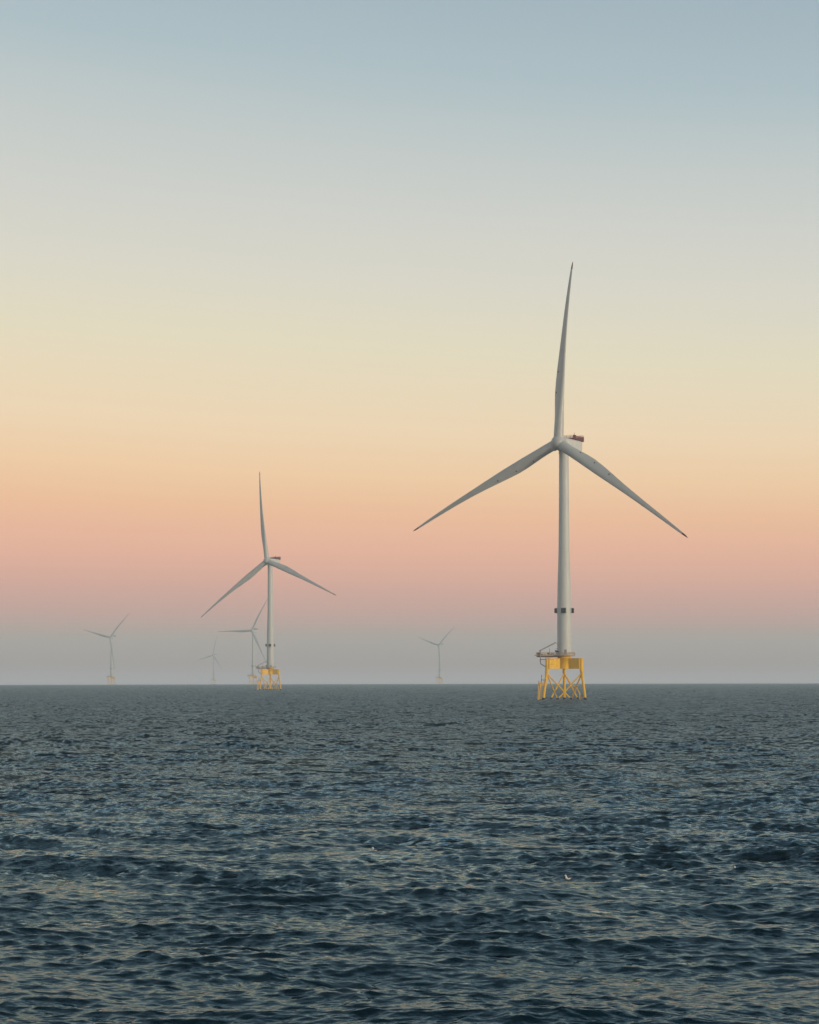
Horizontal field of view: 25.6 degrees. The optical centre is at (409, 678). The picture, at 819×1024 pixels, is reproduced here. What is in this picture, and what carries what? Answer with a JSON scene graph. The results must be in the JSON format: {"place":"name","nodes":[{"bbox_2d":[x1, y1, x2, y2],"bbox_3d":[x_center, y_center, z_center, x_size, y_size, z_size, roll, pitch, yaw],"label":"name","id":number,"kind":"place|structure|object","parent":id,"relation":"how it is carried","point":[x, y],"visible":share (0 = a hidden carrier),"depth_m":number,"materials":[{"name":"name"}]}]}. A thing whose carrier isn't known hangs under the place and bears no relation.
{"place":"outdoors","nodes":[
{"label":"outdoors","id":0,"kind":"place"},
{"bbox_2d":[0,683,818,1023],"bbox_3d":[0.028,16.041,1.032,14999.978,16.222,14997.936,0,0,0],"label":"sea","id":1,"kind":"structure","parent":0,"point":[188,855],"depth_m":88.37,"materials":[{"name":"liquid"}]},
{"bbox_2d":[85,614,128,684],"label":"wind turbine","id":2,"kind":"object","parent":1,"relation":"in","point":[111,637],"visible":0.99,"depth_m":4015.97,"materials":[{"name":"white metal"}]},
{"bbox_2d":[197,635,220,683],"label":"wind turbine","id":3,"kind":"object","parent":1,"relation":"in","point":[213,655],"visible":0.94,"depth_m":6533.72,"materials":[{"name":"white metal"}]},
{"bbox_2d":[218,599,267,684],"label":"wind turbine","id":4,"kind":"object","parent":1,"relation":"in","point":[253,630],"visible":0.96,"depth_m":3508.28,"materials":[{"name":"white metal"}]},
{"bbox_2d":[202,472,334,689],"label":"wind turbine","id":5,"kind":"object","parent":1,"relation":"in","point":[269,669],"visible":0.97,"depth_m":1480.26,"materials":[{"name":"white metal"}]},
{"bbox_2d":[418,631,450,683],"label":"wind turbine","id":6,"kind":"object","parent":1,"relation":"in","point":[439,645],"visible":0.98,"depth_m":4927.39,"materials":[{"name":"white metal"}]},
{"bbox_2d":[414,262,687,699],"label":"wind turbine","id":7,"kind":"object","parent":1,"relation":"in","point":[567,446],"visible":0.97,"depth_m":744.35,"materials":[{"name":"white metal"}]},
{"bbox_2d":[0,0,818,684],"label":"sky","id":8,"kind":"structure","parent":0,"point":[326,250],"materials":[{"name":"multicoloured"}]}
]}

